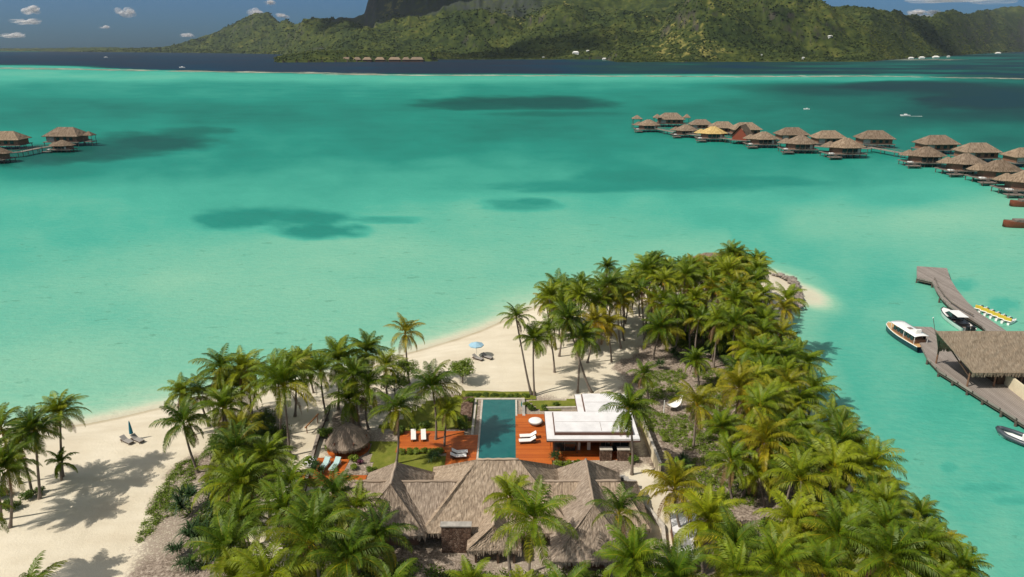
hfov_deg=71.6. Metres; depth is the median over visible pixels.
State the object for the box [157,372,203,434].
coconut palm
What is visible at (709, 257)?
coconut palm
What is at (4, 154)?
overwater bungalow
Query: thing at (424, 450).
hedge bush
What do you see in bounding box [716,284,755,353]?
coconut palm
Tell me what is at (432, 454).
strappy plant
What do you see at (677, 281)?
coconut palm
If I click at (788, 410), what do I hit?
coconut palm
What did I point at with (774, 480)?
coconut palm
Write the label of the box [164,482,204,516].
spiky bush
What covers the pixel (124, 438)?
sun lounger
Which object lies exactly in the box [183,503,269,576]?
coconut palm
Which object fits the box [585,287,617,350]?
coconut palm
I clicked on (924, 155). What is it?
overwater bungalow
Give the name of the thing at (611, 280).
coconut palm
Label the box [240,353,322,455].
coconut palm
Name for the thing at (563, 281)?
coconut palm
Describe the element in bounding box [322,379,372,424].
coconut palm
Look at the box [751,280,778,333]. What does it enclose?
coconut palm
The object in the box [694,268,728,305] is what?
coconut palm
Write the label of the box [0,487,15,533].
coconut palm
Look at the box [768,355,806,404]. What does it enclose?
coconut palm
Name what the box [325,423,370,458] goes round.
garden gazebo
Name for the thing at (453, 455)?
sun lounger
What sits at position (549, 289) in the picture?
coconut palm
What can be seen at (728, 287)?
coconut palm
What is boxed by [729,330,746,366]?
coconut palm
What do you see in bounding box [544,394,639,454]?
pool pavilion
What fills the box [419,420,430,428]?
shrub
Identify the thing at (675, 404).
hammock
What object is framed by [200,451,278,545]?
coconut palm
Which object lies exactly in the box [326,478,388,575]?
coconut palm
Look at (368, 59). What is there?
shore lodge
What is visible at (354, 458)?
shrub
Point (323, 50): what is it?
forest
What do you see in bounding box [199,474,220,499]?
spiky bush
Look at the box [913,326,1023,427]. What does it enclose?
timber dock
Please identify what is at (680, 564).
coconut palm
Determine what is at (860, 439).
coconut palm
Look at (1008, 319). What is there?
pedal craft
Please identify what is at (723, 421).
coconut palm
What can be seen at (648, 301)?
coconut palm
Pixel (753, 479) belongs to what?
coconut palm
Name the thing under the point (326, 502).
coconut palm
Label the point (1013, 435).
inflatable boat
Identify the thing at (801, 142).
overwater bungalow
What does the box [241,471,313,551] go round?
coconut palm
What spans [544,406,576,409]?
garden wall
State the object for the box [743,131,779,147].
overwater bungalow
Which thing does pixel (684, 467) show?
coconut palm
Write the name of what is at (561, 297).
coconut palm
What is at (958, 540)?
coconut palm
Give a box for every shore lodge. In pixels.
[362,57,371,61]
[375,57,384,61]
[388,57,400,61]
[402,57,409,61]
[410,57,423,61]
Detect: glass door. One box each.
[554,442,574,450]
[601,442,609,445]
[612,442,628,450]
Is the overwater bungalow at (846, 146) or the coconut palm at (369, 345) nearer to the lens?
the coconut palm at (369, 345)
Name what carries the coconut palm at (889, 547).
on the island ground at (88, 518)
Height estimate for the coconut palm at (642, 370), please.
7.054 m
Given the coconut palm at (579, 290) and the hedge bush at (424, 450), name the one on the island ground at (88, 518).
the coconut palm at (579, 290)
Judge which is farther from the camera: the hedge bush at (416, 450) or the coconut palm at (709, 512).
the hedge bush at (416, 450)
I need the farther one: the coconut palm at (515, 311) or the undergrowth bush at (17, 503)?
the coconut palm at (515, 311)
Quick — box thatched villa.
[326,458,651,567]
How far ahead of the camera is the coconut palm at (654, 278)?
125.15 m
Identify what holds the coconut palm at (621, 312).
on the island ground at (88, 518)
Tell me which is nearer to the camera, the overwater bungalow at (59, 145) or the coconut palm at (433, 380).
the coconut palm at (433, 380)
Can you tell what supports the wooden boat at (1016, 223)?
on the lagoon water
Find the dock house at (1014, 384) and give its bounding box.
[985,374,1023,399]
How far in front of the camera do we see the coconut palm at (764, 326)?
109.11 m
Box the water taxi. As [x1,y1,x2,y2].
[886,320,929,352]
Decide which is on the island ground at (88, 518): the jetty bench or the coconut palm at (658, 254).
the coconut palm at (658, 254)
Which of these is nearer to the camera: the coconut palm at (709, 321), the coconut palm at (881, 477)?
the coconut palm at (881, 477)
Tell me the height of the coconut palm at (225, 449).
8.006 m
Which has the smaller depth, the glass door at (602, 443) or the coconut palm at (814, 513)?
the coconut palm at (814, 513)
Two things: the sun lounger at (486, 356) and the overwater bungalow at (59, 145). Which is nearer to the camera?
the sun lounger at (486, 356)
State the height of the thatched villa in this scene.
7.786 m
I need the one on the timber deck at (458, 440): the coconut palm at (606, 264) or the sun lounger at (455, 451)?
the sun lounger at (455, 451)
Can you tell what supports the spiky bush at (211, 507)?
on the grove undergrowth
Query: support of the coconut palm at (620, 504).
on the island ground at (88, 518)
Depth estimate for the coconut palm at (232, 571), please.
60.24 m
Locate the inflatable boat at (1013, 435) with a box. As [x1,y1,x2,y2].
[995,426,1023,445]
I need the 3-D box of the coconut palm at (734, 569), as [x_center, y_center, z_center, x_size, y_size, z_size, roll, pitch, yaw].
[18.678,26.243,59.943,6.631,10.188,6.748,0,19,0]
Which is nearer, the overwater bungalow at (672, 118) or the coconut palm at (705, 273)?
the coconut palm at (705, 273)
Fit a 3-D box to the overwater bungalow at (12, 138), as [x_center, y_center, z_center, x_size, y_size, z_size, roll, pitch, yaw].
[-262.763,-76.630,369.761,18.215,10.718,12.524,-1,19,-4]
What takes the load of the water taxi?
on the lagoon water
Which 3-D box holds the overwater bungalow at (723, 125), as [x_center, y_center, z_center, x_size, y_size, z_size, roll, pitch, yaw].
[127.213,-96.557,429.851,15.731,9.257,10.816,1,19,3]
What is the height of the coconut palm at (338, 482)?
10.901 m
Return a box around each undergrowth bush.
[0,488,12,496]
[2,497,21,510]
[18,489,34,499]
[33,486,45,494]
[258,426,277,436]
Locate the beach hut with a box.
[693,253,719,258]
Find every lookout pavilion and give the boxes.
[81,131,96,144]
[631,115,641,125]
[653,114,661,126]
[683,114,690,124]
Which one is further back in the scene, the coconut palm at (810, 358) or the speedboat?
the speedboat
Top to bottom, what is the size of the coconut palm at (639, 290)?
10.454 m
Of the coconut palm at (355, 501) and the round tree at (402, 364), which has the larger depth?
the round tree at (402, 364)
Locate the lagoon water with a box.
[0,48,1023,576]
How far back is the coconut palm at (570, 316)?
101.34 m
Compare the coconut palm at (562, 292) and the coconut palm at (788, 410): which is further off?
the coconut palm at (562, 292)
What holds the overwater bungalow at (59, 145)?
on the lagoon water
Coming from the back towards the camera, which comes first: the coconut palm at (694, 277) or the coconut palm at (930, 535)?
the coconut palm at (694, 277)
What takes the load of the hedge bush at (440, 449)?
on the timber deck at (458, 440)
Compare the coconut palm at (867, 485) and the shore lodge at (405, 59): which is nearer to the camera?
the coconut palm at (867, 485)
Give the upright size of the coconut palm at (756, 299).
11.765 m
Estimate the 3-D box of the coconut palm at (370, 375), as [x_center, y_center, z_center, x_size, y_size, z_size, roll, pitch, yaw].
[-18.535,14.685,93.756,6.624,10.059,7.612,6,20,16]
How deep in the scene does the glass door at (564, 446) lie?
89.60 m
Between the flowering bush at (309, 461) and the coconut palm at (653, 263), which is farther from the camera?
the coconut palm at (653, 263)
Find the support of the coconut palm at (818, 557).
on the island ground at (88, 518)
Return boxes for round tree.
[380,372,409,395]
[388,359,419,384]
[447,357,475,382]
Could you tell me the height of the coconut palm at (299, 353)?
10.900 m
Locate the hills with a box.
[0,0,1023,62]
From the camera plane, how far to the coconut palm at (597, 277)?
127.84 m
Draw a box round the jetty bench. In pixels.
[934,278,973,316]
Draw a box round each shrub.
[316,427,332,437]
[348,454,358,461]
[350,463,357,469]
[366,466,376,471]
[394,426,405,434]
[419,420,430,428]
[453,414,468,430]
[527,404,536,410]
[552,459,564,465]
[562,460,572,465]
[628,455,638,463]
[662,435,668,441]
[705,478,715,484]
[711,456,720,461]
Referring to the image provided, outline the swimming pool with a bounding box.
[460,397,524,458]
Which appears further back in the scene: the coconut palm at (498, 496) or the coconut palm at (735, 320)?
the coconut palm at (735, 320)
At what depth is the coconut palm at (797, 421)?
83.28 m
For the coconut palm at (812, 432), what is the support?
on the island ground at (88, 518)
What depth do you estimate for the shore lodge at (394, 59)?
2539.86 m
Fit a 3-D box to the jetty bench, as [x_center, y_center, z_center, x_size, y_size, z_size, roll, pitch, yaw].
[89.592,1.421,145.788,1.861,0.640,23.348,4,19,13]
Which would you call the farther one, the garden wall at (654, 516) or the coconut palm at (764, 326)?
the coconut palm at (764, 326)
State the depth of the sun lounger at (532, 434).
92.56 m
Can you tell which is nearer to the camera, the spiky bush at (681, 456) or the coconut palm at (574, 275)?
the spiky bush at (681, 456)
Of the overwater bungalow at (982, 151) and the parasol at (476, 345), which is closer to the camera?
the parasol at (476, 345)
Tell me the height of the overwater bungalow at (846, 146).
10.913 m
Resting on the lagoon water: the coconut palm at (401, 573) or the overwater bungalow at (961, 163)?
the overwater bungalow at (961, 163)
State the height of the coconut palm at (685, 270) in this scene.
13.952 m
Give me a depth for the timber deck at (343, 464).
85.87 m
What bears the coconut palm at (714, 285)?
on the island ground at (88, 518)
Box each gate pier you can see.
[599,446,612,460]
[617,446,629,460]
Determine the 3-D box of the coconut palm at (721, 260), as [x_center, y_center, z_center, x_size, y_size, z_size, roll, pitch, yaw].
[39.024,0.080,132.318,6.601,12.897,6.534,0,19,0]
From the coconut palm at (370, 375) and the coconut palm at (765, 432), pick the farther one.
the coconut palm at (370, 375)
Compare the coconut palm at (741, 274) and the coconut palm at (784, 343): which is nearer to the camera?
the coconut palm at (784, 343)
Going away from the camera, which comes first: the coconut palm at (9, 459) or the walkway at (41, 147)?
the coconut palm at (9, 459)
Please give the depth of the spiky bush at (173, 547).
70.81 m
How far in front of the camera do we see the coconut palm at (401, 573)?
57.13 m
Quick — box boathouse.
[935,331,1023,386]
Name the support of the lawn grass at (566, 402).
on the island ground at (88, 518)
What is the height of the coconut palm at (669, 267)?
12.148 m
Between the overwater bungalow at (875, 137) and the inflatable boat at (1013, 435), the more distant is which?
the overwater bungalow at (875, 137)
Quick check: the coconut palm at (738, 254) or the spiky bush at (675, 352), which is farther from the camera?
the coconut palm at (738, 254)
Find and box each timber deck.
[300,458,367,485]
[395,431,477,464]
[515,414,551,463]
[552,455,616,460]
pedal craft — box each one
[974,305,987,311]
[978,307,993,313]
[983,309,998,316]
[989,312,1004,318]
[994,314,1010,320]
[1000,317,1016,324]
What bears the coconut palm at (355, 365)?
on the island ground at (88, 518)
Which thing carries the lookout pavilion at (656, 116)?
on the lagoon water
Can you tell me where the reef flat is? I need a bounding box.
[0,59,1023,78]
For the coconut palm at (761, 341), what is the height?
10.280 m
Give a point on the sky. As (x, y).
(23, 23)
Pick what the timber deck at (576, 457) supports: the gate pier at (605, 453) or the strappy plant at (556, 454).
the strappy plant at (556, 454)
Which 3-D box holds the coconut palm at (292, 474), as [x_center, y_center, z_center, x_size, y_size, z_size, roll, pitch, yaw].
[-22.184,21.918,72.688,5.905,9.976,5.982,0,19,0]
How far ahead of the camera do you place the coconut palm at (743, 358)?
99.51 m
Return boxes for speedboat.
[940,307,976,330]
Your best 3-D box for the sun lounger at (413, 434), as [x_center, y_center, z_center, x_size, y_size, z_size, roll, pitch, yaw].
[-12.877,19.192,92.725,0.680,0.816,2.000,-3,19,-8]
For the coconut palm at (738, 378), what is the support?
on the island ground at (88, 518)
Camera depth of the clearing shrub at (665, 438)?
92.16 m
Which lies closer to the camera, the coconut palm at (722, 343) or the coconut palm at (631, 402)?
the coconut palm at (631, 402)
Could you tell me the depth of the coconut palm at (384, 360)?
97.02 m
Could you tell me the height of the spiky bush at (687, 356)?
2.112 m
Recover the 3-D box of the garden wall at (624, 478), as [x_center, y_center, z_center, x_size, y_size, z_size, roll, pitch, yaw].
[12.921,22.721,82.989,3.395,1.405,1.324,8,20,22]
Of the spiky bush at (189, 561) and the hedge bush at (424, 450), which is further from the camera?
the hedge bush at (424, 450)
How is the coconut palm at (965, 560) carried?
on the island ground at (88, 518)
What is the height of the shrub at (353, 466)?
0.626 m
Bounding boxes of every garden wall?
[283,406,329,546]
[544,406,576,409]
[619,475,635,481]
[640,417,661,471]
[642,499,666,558]
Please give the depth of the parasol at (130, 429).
92.25 m
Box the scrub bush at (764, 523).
[759,516,781,528]
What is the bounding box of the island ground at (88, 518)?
[0,270,920,576]
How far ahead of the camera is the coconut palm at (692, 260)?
128.80 m
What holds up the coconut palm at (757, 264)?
on the island ground at (88, 518)
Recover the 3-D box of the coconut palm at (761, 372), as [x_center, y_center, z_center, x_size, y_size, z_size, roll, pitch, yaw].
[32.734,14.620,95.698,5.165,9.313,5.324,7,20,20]
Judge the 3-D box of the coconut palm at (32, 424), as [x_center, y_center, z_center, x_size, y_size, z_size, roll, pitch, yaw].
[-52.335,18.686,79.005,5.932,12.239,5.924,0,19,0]
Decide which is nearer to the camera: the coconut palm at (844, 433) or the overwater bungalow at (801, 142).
the coconut palm at (844, 433)
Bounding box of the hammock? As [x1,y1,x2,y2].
[663,397,681,412]
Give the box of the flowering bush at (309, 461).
[303,455,317,467]
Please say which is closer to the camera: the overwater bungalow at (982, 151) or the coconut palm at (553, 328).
the coconut palm at (553, 328)
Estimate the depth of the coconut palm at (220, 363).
92.01 m
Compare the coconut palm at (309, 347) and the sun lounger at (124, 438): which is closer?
the sun lounger at (124, 438)
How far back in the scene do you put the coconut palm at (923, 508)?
69.43 m
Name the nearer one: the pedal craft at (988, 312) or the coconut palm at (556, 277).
the coconut palm at (556, 277)
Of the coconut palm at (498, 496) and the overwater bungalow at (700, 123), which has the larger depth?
the overwater bungalow at (700, 123)
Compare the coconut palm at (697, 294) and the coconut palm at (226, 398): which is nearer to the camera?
the coconut palm at (226, 398)
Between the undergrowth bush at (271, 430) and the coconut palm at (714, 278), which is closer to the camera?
the undergrowth bush at (271, 430)
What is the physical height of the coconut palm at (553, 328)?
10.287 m
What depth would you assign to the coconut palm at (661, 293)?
118.93 m
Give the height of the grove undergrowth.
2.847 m
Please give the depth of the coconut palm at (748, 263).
132.30 m
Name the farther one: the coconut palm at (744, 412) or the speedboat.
the speedboat
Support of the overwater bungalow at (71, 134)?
on the lagoon water
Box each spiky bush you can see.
[162,539,188,556]
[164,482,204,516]
[168,551,200,575]
[172,512,218,547]
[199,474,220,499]
[200,492,229,518]
[200,546,232,565]
[652,357,666,367]
[668,346,681,357]
[671,450,693,466]
[682,349,692,363]
[701,345,718,354]
[716,356,738,366]
[732,480,752,493]
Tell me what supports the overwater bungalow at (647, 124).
on the lagoon water
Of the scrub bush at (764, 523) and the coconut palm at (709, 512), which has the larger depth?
the scrub bush at (764, 523)
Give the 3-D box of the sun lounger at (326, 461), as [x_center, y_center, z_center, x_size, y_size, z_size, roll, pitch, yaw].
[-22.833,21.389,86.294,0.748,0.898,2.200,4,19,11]
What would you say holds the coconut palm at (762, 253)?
on the island ground at (88, 518)
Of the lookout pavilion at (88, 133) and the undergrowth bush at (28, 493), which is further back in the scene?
the lookout pavilion at (88, 133)
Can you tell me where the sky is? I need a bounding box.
[0,0,1023,47]
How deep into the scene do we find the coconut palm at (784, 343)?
109.03 m
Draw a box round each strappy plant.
[307,460,328,472]
[423,448,444,461]
[548,448,562,458]
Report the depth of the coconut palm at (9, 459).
73.07 m
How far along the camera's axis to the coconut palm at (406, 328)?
105.09 m
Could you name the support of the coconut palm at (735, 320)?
on the island ground at (88, 518)
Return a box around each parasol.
[128,421,133,440]
[469,342,483,354]
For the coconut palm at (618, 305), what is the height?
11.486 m
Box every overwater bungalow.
[0,131,32,149]
[0,147,15,163]
[41,127,92,146]
[42,140,77,152]
[633,119,659,131]
[656,113,685,126]
[670,124,697,138]
[688,119,711,128]
[693,126,727,142]
[708,121,732,131]
[727,122,762,135]
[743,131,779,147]
[773,127,809,141]
[777,135,818,154]
[808,130,846,145]
[819,138,867,159]
[853,130,895,147]
[897,146,946,168]
[911,135,961,153]
[934,153,986,177]
[950,143,1003,160]
[964,159,1022,185]
[990,170,1023,198]
[999,147,1023,167]
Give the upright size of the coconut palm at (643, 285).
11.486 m
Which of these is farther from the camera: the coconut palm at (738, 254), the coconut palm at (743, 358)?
the coconut palm at (738, 254)
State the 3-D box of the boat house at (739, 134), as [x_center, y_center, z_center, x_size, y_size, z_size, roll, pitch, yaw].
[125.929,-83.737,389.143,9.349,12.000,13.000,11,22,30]
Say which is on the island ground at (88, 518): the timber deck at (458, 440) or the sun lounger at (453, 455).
the timber deck at (458, 440)
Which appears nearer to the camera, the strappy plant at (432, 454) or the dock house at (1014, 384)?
the strappy plant at (432, 454)
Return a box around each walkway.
[10,144,52,156]
[650,126,871,148]
[867,145,935,164]
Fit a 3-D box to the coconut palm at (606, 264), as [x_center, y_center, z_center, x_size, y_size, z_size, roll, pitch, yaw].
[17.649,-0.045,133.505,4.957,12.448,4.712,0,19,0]
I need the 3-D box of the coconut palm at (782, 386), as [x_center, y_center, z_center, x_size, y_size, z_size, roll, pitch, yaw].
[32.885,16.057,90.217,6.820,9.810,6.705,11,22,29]
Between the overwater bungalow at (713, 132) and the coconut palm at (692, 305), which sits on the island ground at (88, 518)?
the coconut palm at (692, 305)
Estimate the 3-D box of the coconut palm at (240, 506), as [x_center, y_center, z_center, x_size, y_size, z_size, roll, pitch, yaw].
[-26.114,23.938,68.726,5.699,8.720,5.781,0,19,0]
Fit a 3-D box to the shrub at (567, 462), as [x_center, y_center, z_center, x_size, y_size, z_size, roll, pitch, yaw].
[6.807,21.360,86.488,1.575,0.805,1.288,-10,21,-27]
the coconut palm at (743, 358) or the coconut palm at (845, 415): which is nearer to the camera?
the coconut palm at (845, 415)
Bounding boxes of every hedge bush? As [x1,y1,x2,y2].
[399,448,405,454]
[406,447,413,454]
[412,447,419,454]
[420,447,427,453]
[435,447,443,453]
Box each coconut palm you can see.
[0,402,25,482]
[0,431,32,516]
[0,439,42,528]
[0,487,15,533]
[1,427,54,489]
[5,405,64,499]
[19,550,67,576]
[32,389,91,476]
[44,446,78,480]
[149,393,215,473]
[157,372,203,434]
[174,373,213,425]
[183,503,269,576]
[188,342,246,425]
[191,449,265,517]
[195,383,252,432]
[196,364,249,421]
[197,418,275,481]
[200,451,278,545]
[202,541,273,576]
[209,363,271,420]
[210,433,251,463]
[210,490,267,547]
[212,345,269,421]
[215,404,268,441]
[225,529,317,576]
[235,429,298,517]
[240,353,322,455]
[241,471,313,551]
[242,352,270,411]
[247,348,305,429]
[255,493,360,576]
[263,455,324,512]
[273,487,352,576]
[277,345,314,416]
[281,343,325,393]
[299,350,342,420]
[300,465,362,551]
[301,515,394,576]
[305,334,367,410]
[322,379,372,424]
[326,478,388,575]
[331,354,372,425]
[341,359,396,429]
[344,501,417,574]
[347,328,389,398]
[365,347,408,415]
[367,386,427,460]
[374,557,419,576]
[383,312,424,383]
[404,358,464,439]
[430,392,466,446]
[445,555,498,576]
[482,470,532,576]
[484,474,578,572]
[495,564,543,576]
[497,302,535,394]
[513,321,552,395]
[529,278,566,348]
[531,312,563,372]
[532,292,558,334]
[534,268,576,291]
[537,284,572,337]
[540,289,580,356]
[543,559,593,576]
[547,299,593,392]
[553,275,575,318]
[556,319,604,392]
[562,271,598,340]
[563,280,595,352]
[571,271,592,285]
[578,303,612,362]
[580,291,598,337]
[585,267,634,344]
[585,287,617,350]
[585,482,655,576]
[586,306,626,361]
[587,272,607,288]
[592,523,669,576]
[593,257,617,312]
[598,382,659,475]
[606,273,639,329]
[607,281,637,340]
[607,286,638,348]
[615,268,637,315]
[619,274,643,323]
[622,260,646,309]
[624,267,659,316]
[626,254,671,320]
[626,359,660,398]
[628,277,659,334]
[632,251,652,297]
[636,287,663,340]
[637,306,685,359]
[637,450,712,527]
[637,538,708,576]
[638,266,666,323]
[641,249,670,307]
[644,284,677,336]
[647,266,683,328]
[656,275,676,317]
[659,258,680,282]
[660,266,687,298]
[660,456,694,511]
[661,291,692,357]
[661,298,691,349]
[662,483,747,575]
[668,379,726,446]
[671,258,703,323]
[673,271,703,296]
[674,254,688,262]
[677,299,701,352]
[678,254,706,276]
[678,286,711,334]
[679,346,712,387]
[680,286,710,340]
[682,304,713,348]
[687,254,712,285]
[690,304,708,343]
[691,263,722,319]
[692,306,717,341]
[693,302,735,367]
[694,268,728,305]
[694,502,778,576]
[697,408,745,461]
[698,533,770,576]
[700,254,719,274]
[701,276,731,308]
[704,325,732,360]
[704,434,757,502]
[707,250,736,260]
[708,255,739,288]
[708,277,749,308]
[708,298,747,355]
[709,304,764,359]
[709,361,770,433]
[712,255,749,282]
[715,239,746,299]
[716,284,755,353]
[716,349,766,395]
[719,269,756,339]
[722,269,754,290]
[725,329,771,363]
[727,244,754,262]
[727,386,756,424]
[728,407,785,462]
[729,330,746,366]
[732,262,750,273]
[733,326,768,350]
[733,380,793,437]
[733,407,805,496]
[734,451,781,507]
[735,404,757,437]
[738,309,758,332]
[739,289,768,315]
[739,334,788,365]
[740,338,784,370]
[741,248,771,271]
[741,360,774,388]
[742,521,824,576]
[743,265,773,286]
[744,303,780,337]
[745,253,776,282]
[745,258,771,279]
[746,374,801,413]
[747,317,783,340]
[747,352,788,380]
[748,278,773,309]
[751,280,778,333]
[753,487,833,574]
[754,519,813,576]
[756,408,812,447]
[758,442,831,519]
[759,425,816,502]
[761,443,847,514]
[762,333,807,400]
[765,315,802,344]
[766,295,801,341]
[767,428,807,492]
[768,282,808,317]
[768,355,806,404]
[771,334,799,376]
[771,365,809,393]
[774,336,812,375]
[779,346,832,392]
[779,406,830,438]
[780,382,829,420]
[780,397,812,433]
[782,328,800,340]
[786,501,827,543]
[790,367,841,415]
[791,429,848,500]
[791,534,859,576]
[795,489,884,573]
[799,424,828,468]
[804,434,870,519]
[806,413,874,494]
[807,393,859,429]
[809,499,880,573]
[820,405,861,444]
[822,488,857,534]
[823,444,884,505]
[827,488,892,556]
[839,435,908,496]
[840,518,943,576]
[842,427,883,479]
[843,472,907,516]
[844,466,911,511]
[853,479,917,559]
[857,497,927,575]
[896,492,948,531]
[896,548,967,576]
[897,510,963,569]
[904,517,975,576]
[930,539,992,576]
[943,528,967,549]
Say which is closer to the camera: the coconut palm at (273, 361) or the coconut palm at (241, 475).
the coconut palm at (241, 475)
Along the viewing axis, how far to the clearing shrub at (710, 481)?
83.26 m
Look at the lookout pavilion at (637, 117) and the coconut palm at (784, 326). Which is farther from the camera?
the lookout pavilion at (637, 117)
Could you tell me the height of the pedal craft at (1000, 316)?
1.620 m
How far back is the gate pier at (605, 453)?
87.65 m
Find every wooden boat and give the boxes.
[1002,218,1023,227]
[1009,199,1023,206]
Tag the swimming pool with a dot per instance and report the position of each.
(497, 432)
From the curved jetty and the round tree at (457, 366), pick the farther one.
the curved jetty
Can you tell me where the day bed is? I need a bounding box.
[528,417,542,425]
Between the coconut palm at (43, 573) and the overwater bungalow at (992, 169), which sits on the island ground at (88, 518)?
the coconut palm at (43, 573)
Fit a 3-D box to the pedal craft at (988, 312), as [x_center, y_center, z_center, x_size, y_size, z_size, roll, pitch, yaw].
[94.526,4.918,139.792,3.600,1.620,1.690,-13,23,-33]
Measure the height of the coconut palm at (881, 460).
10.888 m
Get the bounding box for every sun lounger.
[119,434,133,444]
[130,433,144,443]
[321,456,330,470]
[328,456,341,471]
[411,429,415,441]
[421,429,425,441]
[450,452,466,459]
[452,448,467,454]
[472,353,483,359]
[481,352,492,359]
[519,430,536,437]
[519,435,535,444]
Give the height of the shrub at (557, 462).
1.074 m
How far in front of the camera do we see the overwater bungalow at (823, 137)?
375.89 m
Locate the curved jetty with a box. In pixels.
[915,266,1005,330]
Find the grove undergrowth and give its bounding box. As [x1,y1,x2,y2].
[185,298,909,576]
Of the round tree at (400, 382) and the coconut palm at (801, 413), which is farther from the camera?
the round tree at (400, 382)
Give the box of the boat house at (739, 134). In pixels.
[730,124,752,144]
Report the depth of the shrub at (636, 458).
87.33 m
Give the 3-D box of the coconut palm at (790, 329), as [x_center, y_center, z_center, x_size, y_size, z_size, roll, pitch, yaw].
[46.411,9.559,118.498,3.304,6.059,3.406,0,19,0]
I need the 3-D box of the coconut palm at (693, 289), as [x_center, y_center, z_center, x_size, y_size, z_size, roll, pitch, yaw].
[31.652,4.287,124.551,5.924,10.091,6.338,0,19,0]
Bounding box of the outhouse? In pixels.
[669,513,698,573]
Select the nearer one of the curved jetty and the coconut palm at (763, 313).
the coconut palm at (763, 313)
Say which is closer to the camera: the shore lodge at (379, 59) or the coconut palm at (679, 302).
the coconut palm at (679, 302)
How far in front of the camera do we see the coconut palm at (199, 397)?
94.08 m
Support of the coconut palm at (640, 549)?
on the island ground at (88, 518)
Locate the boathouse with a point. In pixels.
(988, 353)
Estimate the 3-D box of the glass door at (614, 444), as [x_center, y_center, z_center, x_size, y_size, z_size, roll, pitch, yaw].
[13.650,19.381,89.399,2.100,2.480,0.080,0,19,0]
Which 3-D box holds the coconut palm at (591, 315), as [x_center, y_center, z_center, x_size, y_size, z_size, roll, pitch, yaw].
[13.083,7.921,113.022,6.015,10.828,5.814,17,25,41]
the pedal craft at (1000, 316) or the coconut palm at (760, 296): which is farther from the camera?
the pedal craft at (1000, 316)
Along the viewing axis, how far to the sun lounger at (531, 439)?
91.41 m
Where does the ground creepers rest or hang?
on the island ground at (88, 518)
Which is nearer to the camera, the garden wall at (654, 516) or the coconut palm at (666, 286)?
the garden wall at (654, 516)
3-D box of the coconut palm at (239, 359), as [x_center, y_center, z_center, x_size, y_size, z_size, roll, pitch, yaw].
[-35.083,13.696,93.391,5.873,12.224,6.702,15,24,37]
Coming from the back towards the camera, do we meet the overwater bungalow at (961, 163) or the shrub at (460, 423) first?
the overwater bungalow at (961, 163)
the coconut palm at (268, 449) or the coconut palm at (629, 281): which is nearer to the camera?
the coconut palm at (268, 449)
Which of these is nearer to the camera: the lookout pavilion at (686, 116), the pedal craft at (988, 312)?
the pedal craft at (988, 312)
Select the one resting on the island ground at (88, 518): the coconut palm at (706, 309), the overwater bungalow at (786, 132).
the coconut palm at (706, 309)
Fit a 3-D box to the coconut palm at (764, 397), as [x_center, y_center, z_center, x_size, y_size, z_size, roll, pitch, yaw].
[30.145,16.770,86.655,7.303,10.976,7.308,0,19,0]
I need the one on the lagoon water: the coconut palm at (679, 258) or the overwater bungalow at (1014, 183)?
the overwater bungalow at (1014, 183)
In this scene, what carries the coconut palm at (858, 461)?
on the island ground at (88, 518)
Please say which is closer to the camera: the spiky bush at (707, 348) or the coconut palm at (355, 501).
the coconut palm at (355, 501)
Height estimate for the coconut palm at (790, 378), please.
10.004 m
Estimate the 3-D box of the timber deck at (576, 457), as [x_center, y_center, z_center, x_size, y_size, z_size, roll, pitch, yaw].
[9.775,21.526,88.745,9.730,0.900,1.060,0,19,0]
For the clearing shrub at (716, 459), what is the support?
on the island ground at (88, 518)
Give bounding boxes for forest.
[80,0,1023,61]
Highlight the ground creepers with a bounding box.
[135,361,760,542]
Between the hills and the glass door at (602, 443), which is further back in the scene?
the hills
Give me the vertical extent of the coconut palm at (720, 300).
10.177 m
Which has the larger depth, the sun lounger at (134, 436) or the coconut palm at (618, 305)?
the coconut palm at (618, 305)
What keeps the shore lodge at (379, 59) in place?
on the hills
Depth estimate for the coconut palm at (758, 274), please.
126.82 m
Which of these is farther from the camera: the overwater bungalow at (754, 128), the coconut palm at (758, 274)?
the overwater bungalow at (754, 128)
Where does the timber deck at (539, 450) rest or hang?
on the island ground at (88, 518)
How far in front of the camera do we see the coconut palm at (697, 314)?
114.08 m
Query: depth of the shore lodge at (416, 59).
2539.86 m
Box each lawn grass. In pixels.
[369,441,445,470]
[378,393,477,430]
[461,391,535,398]
[529,399,575,410]
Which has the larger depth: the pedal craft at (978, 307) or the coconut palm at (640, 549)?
the pedal craft at (978, 307)
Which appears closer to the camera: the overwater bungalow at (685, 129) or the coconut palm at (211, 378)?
the coconut palm at (211, 378)
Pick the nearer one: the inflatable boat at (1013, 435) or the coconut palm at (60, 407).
the coconut palm at (60, 407)
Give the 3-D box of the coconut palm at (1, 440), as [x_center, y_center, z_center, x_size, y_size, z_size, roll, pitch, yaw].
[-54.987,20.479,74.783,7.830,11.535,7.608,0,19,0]
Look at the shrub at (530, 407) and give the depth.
100.25 m
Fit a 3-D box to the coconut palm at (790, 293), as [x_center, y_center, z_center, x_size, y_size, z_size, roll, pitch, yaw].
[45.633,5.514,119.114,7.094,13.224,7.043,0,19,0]
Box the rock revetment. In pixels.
[769,273,803,308]
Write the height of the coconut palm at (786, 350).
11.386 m
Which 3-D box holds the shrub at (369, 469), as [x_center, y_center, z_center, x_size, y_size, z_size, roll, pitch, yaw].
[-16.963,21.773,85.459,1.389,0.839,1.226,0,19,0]
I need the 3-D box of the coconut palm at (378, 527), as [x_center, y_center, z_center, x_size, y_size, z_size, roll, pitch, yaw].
[-11.860,24.580,63.316,6.391,10.957,6.696,17,25,40]
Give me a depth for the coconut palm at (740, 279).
118.39 m

